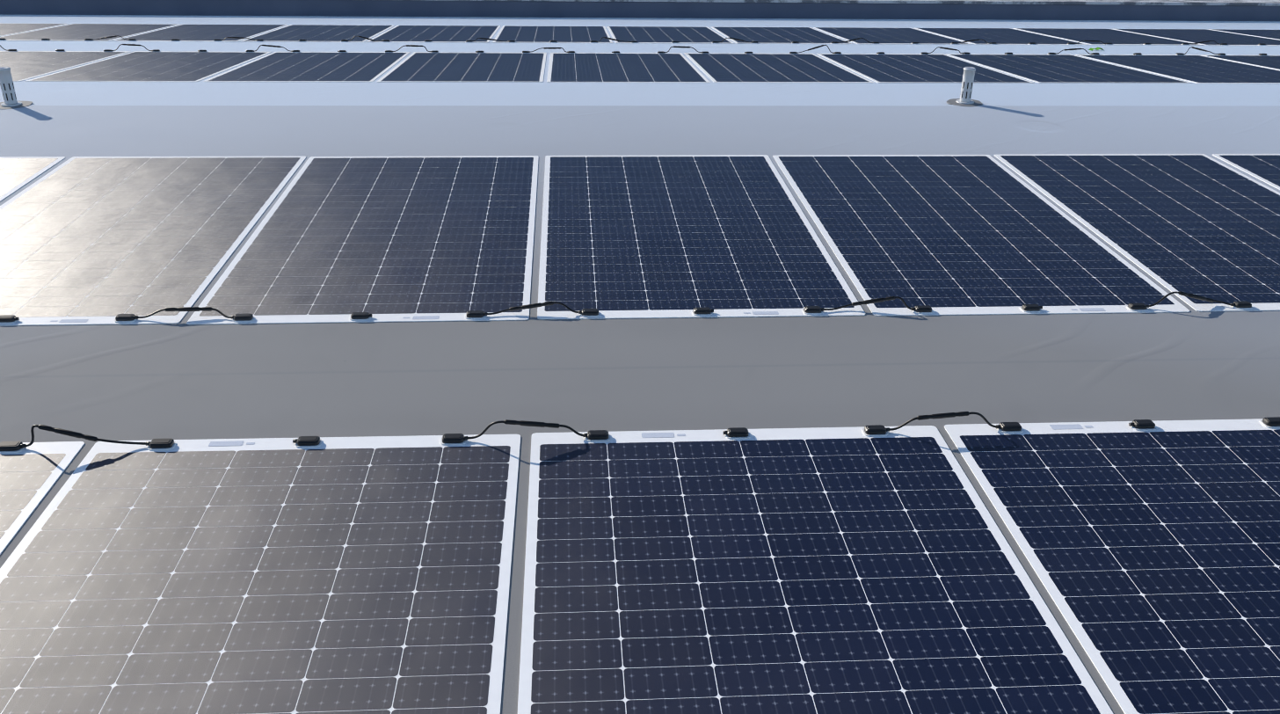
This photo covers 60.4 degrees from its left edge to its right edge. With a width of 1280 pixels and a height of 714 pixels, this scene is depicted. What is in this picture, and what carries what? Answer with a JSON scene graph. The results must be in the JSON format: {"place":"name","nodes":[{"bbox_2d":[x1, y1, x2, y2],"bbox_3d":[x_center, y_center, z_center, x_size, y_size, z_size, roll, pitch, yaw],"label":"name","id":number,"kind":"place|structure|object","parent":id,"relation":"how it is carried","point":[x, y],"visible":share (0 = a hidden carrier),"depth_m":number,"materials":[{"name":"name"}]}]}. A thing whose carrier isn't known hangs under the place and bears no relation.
{"place":"outdoors","nodes":[
{"label":"outdoors","id":0,"kind":"place"},
{"bbox_2d":[0,14,1279,713],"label":"roof","id":1,"kind":"structure","parent":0,"point":[182,379],"depth_m":3.40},
{"bbox_2d":[0,66,32,109],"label":"roof vent","id":2,"kind":"object","parent":1,"relation":"on","point":[9,92],"visible":1,"depth_m":5.84,"materials":[{"name":"grey plastic"}]},
{"bbox_2d":[0,156,65,201],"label":"solar panel","id":3,"kind":"object","parent":1,"relation":"on","point":[17,173],"visible":1,"depth_m":4.82,"materials":[{"name":"blue glass"}]},
{"bbox_2d":[0,22,68,36],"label":"solar panel","id":4,"kind":"object","parent":1,"relation":"on","point":[7,29],"visible":1,"depth_m":10.55,"materials":[{"name":"blue glass"}]},
{"bbox_2d":[0,441,84,554],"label":"solar panel","id":5,"kind":"object","parent":1,"relation":"on","point":[31,475],"visible":1,"depth_m":2.59,"materials":[{"name":"blue glass"}]},
{"bbox_2d":[0,49,130,81],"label":"solar panel","id":6,"kind":"object","parent":1,"relation":"on","point":[24,65],"visible":0.96,"depth_m":7.93,"materials":[{"name":"blue glass"}]},
{"bbox_2d":[0,23,179,41],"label":"solar panel","id":7,"kind":"object","parent":1,"relation":"on","point":[80,32],"visible":1,"depth_m":10.11,"materials":[{"name":"blue glass"}]},
{"bbox_2d":[93,35,126,40],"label":"cable","id":8,"kind":"object","parent":7,"relation":"on","point":[109,37],"visible":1,"depth_m":9.39,"materials":[{"name":"black rubber"}]},
{"bbox_2d":[24,49,271,81],"bbox_3d":[-3.354,-2.059,7.730,1.050,0.023,1.889,-1,21,-4],"label":"solar panel","id":9,"kind":"object","parent":1,"relation":"on","point":[156,65],"visible":0.98,"depth_m":7.57,"materials":[{"name":"blue glass"}]},
{"bbox_2d":[112,43,151,50],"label":"cable","id":10,"kind":"object","parent":9,"relation":"on","point":[130,45],"visible":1,"depth_m":8.52,"materials":[{"name":"black rubber"}]},
{"bbox_2d":[0,156,306,326],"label":"solar panel","id":11,"kind":"object","parent":1,"relation":"on","point":[106,240],"visible":1,"depth_m":4.11,"materials":[{"name":"blue glass"}]},
{"bbox_2d":[111,23,288,41],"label":"solar panel","id":12,"kind":"object","parent":1,"relation":"on","point":[198,32],"visible":0.98,"depth_m":10.16,"materials":[{"name":"blue glass"}]},
{"bbox_2d":[221,36,255,40],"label":"cable","id":13,"kind":"object","parent":12,"relation":"on","point":[237,38],"visible":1,"depth_m":9.46,"materials":[{"name":"black rubber"}]},
{"bbox_2d":[0,433,520,713],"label":"solar panel","id":14,"kind":"object","parent":1,"relation":"on","point":[333,575],"visible":1,"depth_m":2.25,"materials":[{"name":"blue plastic"}]},
{"bbox_2d":[24,424,145,446],"bbox_3d":[-1.362,0.193,2.686,0.290,0.066,0.026,-1,26,-4],"label":"cable","id":15,"kind":"object","parent":14,"relation":"on","point":[69,432],"visible":1,"depth_m":2.68,"materials":[{"name":"black rubber"}]},
{"bbox_2d":[203,50,410,81],"bbox_3d":[-2.279,-2.075,7.801,1.050,0.020,1.889,-1,21,-4],"label":"solar panel","id":16,"kind":"object","parent":1,"relation":"on","point":[299,66],"visible":1,"depth_m":7.66,"materials":[{"name":"blue glass"}]},
{"bbox_2d":[254,44,290,51],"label":"cable","id":17,"kind":"object","parent":16,"relation":"on","point":[272,46],"visible":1,"depth_m":8.60,"materials":[{"name":"black rubber"}]},
{"bbox_2d":[240,24,394,42],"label":"solar panel","id":18,"kind":"object","parent":1,"relation":"on","point":[317,33],"visible":1,"depth_m":10.23,"materials":[{"name":"blue glass"}]},
{"bbox_2d":[186,155,538,324],"bbox_3d":[-0.935,-0.526,4.259,1.050,0.019,1.889,-1,26,-4],"label":"solar panel","id":19,"kind":"object","parent":1,"relation":"on","point":[351,239],"visible":1,"depth_m":4.01,"materials":[{"name":"blue glass"}]},
{"bbox_2d":[137,306,230,318],"bbox_3d":[-1.411,-0.139,3.412,0.286,0.031,0.040,-1,26,-4],"label":"cable","id":20,"kind":"object","parent":19,"relation":"on","point":[194,309],"visible":1,"depth_m":3.41,"materials":[{"name":"black rubber"}]},
{"bbox_2d":[487,301,578,314],"bbox_3d":[-0.339,-0.156,3.479,0.288,0.034,0.030,-1,26,-5],"label":"cable","id":21,"kind":"object","parent":19,"relation":"on","point":[530,306],"visible":0.98,"depth_m":3.48,"materials":[{"name":"black rubber"}]},
{"bbox_2d":[366,25,501,43],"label":"solar panel","id":22,"kind":"object","parent":1,"relation":"on","point":[434,33],"visible":0.98,"depth_m":10.30,"materials":[{"name":"blue glass"}]},
{"bbox_2d":[349,36,381,41],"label":"cable","id":23,"kind":"object","parent":22,"relation":"on","point":[366,38],"visible":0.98,"depth_m":9.53,"materials":[{"name":"black rubber"}]},
{"bbox_2d":[376,50,546,82],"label":"solar panel","id":24,"kind":"object","parent":1,"relation":"on","point":[434,66],"visible":1,"depth_m":7.72,"materials":[{"name":"blue glass"}]},
{"bbox_2d":[392,44,429,51],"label":"cable","id":25,"kind":"object","parent":24,"relation":"on","point":[412,46],"visible":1,"depth_m":8.66,"materials":[{"name":"black rubber"}]},
{"bbox_2d":[530,47,567,52],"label":"cable","id":26,"kind":"object","parent":24,"relation":"on","point":[550,48],"visible":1,"depth_m":8.74,"materials":[{"name":"black rubber"}]},
{"bbox_2d":[493,25,612,43],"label":"solar panel","id":27,"kind":"object","parent":1,"relation":"on","point":[545,34],"visible":0.98,"depth_m":10.35,"materials":[{"name":"blue glass"}]},
{"bbox_2d":[473,37,507,41],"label":"cable","id":28,"kind":"object","parent":27,"relation":"on","point":[489,39],"visible":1,"depth_m":9.60,"materials":[{"name":"black rubber"}]},
{"bbox_2d":[546,50,710,82],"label":"solar panel","id":29,"kind":"object","parent":1,"relation":"on","point":[615,67],"visible":1,"depth_m":7.78,"materials":[{"name":"blue glass"}]},
{"bbox_2d":[665,45,700,52],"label":"cable","id":30,"kind":"object","parent":29,"relation":"on","point":[682,47],"visible":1,"depth_m":8.80,"materials":[{"name":"black rubber"}]},
{"bbox_2d":[0,0,1279,21],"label":"parapet wall","id":31,"kind":"structure","parent":1,"relation":"on","point":[1152,10],"depth_m":12.63,"materials":[{"name":"grey concrete"}]},
{"bbox_2d":[607,26,734,43],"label":"solar panel","id":32,"kind":"object","parent":1,"relation":"on","point":[671,34],"visible":1,"depth_m":10.44,"materials":[{"name":"blue plastic"}]},
{"bbox_2d":[597,36,630,42],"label":"cable","id":33,"kind":"object","parent":32,"relation":"on","point":[613,40],"visible":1,"depth_m":9.66,"materials":[{"name":"black rubber"}]},
{"bbox_2d":[537,154,865,319],"bbox_3d":[0.141,-0.544,4.333,1.050,0.019,1.889,-1,26,-4],"label":"solar panel","id":34,"kind":"object","parent":1,"relation":"on","point":[679,236],"visible":1,"depth_m":4.09,"materials":[{"name":"blue plastic"}]},
{"bbox_2d":[824,296,912,310],"bbox_3d":[0.735,-0.175,3.545,0.287,0.044,0.029,0,26,-3],"label":"cable","id":35,"kind":"object","parent":34,"relation":"on","point":[872,301],"visible":0.98,"depth_m":3.54,"materials":[{"name":"black rubber"}]},
{"bbox_2d":[683,50,873,82],"bbox_3d":[0.940,-2.122,8.009,1.050,0.020,1.889,-1,21,-4],"label":"solar panel","id":36,"kind":"object","parent":1,"relation":"on","point":[752,67],"visible":1,"depth_m":7.86,"materials":[{"name":"blue plastic"}]},
{"bbox_2d":[798,44,833,53],"bbox_3d":[1.418,-2.485,8.880,0.290,0.066,0.029,-2,26,-5],"label":"cable","id":37,"kind":"object","parent":36,"relation":"on","point":[817,47],"visible":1,"depth_m":8.87,"materials":[{"name":"black rubber"}]},
{"bbox_2d":[711,26,853,43],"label":"solar panel","id":38,"kind":"object","parent":1,"relation":"on","point":[781,35],"visible":0.98,"depth_m":10.50,"materials":[{"name":"blue glass"}]},
{"bbox_2d":[719,36,749,42],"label":"cable","id":39,"kind":"object","parent":38,"relation":"on","point":[734,39],"visible":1,"depth_m":9.73,"materials":[{"name":"black rubber"}]},
{"bbox_2d":[838,37,872,43],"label":"cable","id":40,"kind":"object","parent":38,"relation":"on","point":[854,40],"visible":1,"depth_m":9.80,"materials":[{"name":"black rubber"}]},
{"bbox_2d":[517,424,1113,713],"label":"solar panel","id":41,"kind":"object","parent":1,"relation":"on","point":[876,569],"visible":0.98,"depth_m":2.26,"materials":[{"name":"blue plastic"}]},
{"bbox_2d":[467,419,582,439],"bbox_3d":[-0.287,0.180,2.752,0.291,0.064,0.028,-1,26,-4],"label":"cable","id":42,"kind":"object","parent":41,"relation":"on","point":[525,423],"visible":1,"depth_m":2.75,"materials":[{"name":"black rubber"}]},
{"bbox_2d":[889,411,996,430],"bbox_3d":[0.785,0.167,2.826,0.285,0.055,0.027,-1,26,-4],"label":"cable","id":43,"kind":"object","parent":41,"relation":"on","point":[943,415],"visible":1,"depth_m":2.81,"materials":[{"name":"black rubber"}]},
{"bbox_2d":[813,27,973,44],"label":"solar panel","id":44,"kind":"object","parent":1,"relation":"on","point":[885,35],"visible":1,"depth_m":10.58,"materials":[{"name":"blue glass"}]},
{"bbox_2d":[959,38,988,43],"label":"cable","id":45,"kind":"object","parent":44,"relation":"on","point":[972,40],"visible":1,"depth_m":9.87,"materials":[{"name":"black rubber"}]},
{"bbox_2d":[816,51,1034,83],"bbox_3d":[2.012,-2.135,8.069,1.050,0.023,1.889,-1,21,-4],"label":"solar panel","id":46,"kind":"object","parent":1,"relation":"on","point":[920,68],"visible":0.96,"depth_m":7.95,"materials":[{"name":"blue glass"}]},
{"bbox_2d":[946,66,982,106],"bbox_3d":[1.859,-1.542,6.248,0.206,0.199,0.192,-7,27,-15],"label":"roof vent","id":47,"kind":"object","parent":1,"relation":"on","point":[964,99],"visible":1,"depth_m":6.23,"materials":[{"name":"grey plastic"}]},
{"bbox_2d":[772,154,1189,315],"bbox_3d":[1.212,-0.557,4.397,1.050,0.019,1.889,-1,26,-4],"label":"solar panel","id":48,"kind":"object","parent":1,"relation":"on","point":[930,235],"visible":1,"depth_m":4.16,"materials":[{"name":"blue glass"}]},
{"bbox_2d":[915,28,1088,44],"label":"solar panel","id":49,"kind":"object","parent":1,"relation":"on","point":[1000,36],"visible":0.98,"depth_m":10.63,"materials":[{"name":"blue glass"}]},
{"bbox_2d":[1075,39,1105,43],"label":"cable","id":50,"kind":"object","parent":49,"relation":"on","point":[1091,40],"visible":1,"depth_m":9.94,"materials":[{"name":"black rubber"}]},
{"bbox_2d":[945,51,1192,83],"bbox_3d":[3.083,-2.153,8.146,1.050,0.020,1.889,-1,21,-4],"label":"solar panel","id":51,"kind":"object","parent":1,"relation":"on","point":[1051,68],"visible":0.98,"depth_m":7.99,"materials":[{"name":"blue glass"}]},
{"bbox_2d":[929,46,962,53],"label":"cable","id":52,"kind":"object","parent":51,"relation":"on","point":[946,48],"visible":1,"depth_m":8.93,"materials":[{"name":"black rubber"}]},
{"bbox_2d":[1057,48,1091,54],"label":"cable","id":53,"kind":"object","parent":51,"relation":"on","point":[1074,49],"visible":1,"depth_m":9.00,"materials":[{"name":"black rubber"}]},
{"bbox_2d":[1088,47,1103,50],"bbox_3d":[3.906,-2.637,9.416,0.131,0.020,0.054,-8,27,-18],"label":"plant","id":54,"kind":"object","parent":1,"relation":"on","point":[1096,48],"visible":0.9,"depth_m":9.41,"materials":[{"name":"green plant"}]},
{"bbox_2d":[1013,28,1204,45],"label":"solar panel","id":55,"kind":"object","parent":1,"relation":"on","point":[1111,37],"visible":1,"depth_m":10.73,"materials":[{"name":"blue plastic"}]},
{"bbox_2d":[1189,40,1220,44],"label":"cable","id":56,"kind":"object","parent":55,"relation":"on","point":[1203,42],"visible":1,"depth_m":10.00,"materials":[{"name":"black rubber"}]},
{"bbox_2d":[944,416,1279,713],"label":"solar panel","id":57,"kind":"object","parent":1,"relation":"on","point":[1150,549],"visible":1,"depth_m":2.42,"materials":[{"name":"blue plastic"}]},
{"bbox_2d":[993,153,1279,311],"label":"solar panel","id":58,"kind":"object","parent":1,"relation":"on","point":[1204,225],"visible":1,"depth_m":4.48,"materials":[{"name":"blue glass"}]},
{"bbox_2d":[1149,290,1232,306],"bbox_3d":[1.805,-0.194,3.613,0.286,0.050,0.031,-1,26,-4],"label":"cable","id":59,"kind":"object","parent":58,"relation":"on","point":[1195,296],"visible":1,"depth_m":3.61,"materials":[{"name":"black rubber"}]},
{"bbox_2d":[1075,52,1279,83],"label":"solar panel","id":60,"kind":"object","parent":1,"relation":"on","point":[1196,69],"visible":1,"depth_m":8.18,"materials":[{"name":"blue glass"}]},
{"bbox_2d":[1184,46,1217,54],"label":"cable","id":61,"kind":"object","parent":60,"relation":"on","point":[1199,49],"visible":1,"depth_m":9.07,"materials":[{"name":"black rubber"}]},
{"bbox_2d":[1113,29,1279,45],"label":"solar panel","id":62,"kind":"object","parent":1,"relation":"on","point":[1200,35],"visible":1,"depth_m":10.84,"materials":[{"name":"blue plastic"}]},
{"bbox_2d":[1200,53,1279,70],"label":"solar panel","id":63,"kind":"object","parent":1,"relation":"on","point":[1266,61],"visible":1,"depth_m":8.82,"materials":[{"name":"blue plastic"}]},
{"bbox_2d":[1208,29,1279,39],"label":"solar panel","id":64,"kind":"object","parent":1,"relation":"on","point":[1275,34],"visible":0.98,"depth_m":11.46,"materials":[{"name":"blue plastic"}]},
{"bbox_2d":[1212,153,1279,189],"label":"solar panel","id":65,"kind":"object","parent":1,"relation":"on","point":[1265,168],"visible":1,"depth_m":5.19,"materials":[{"name":"blue plastic"}]}
]}

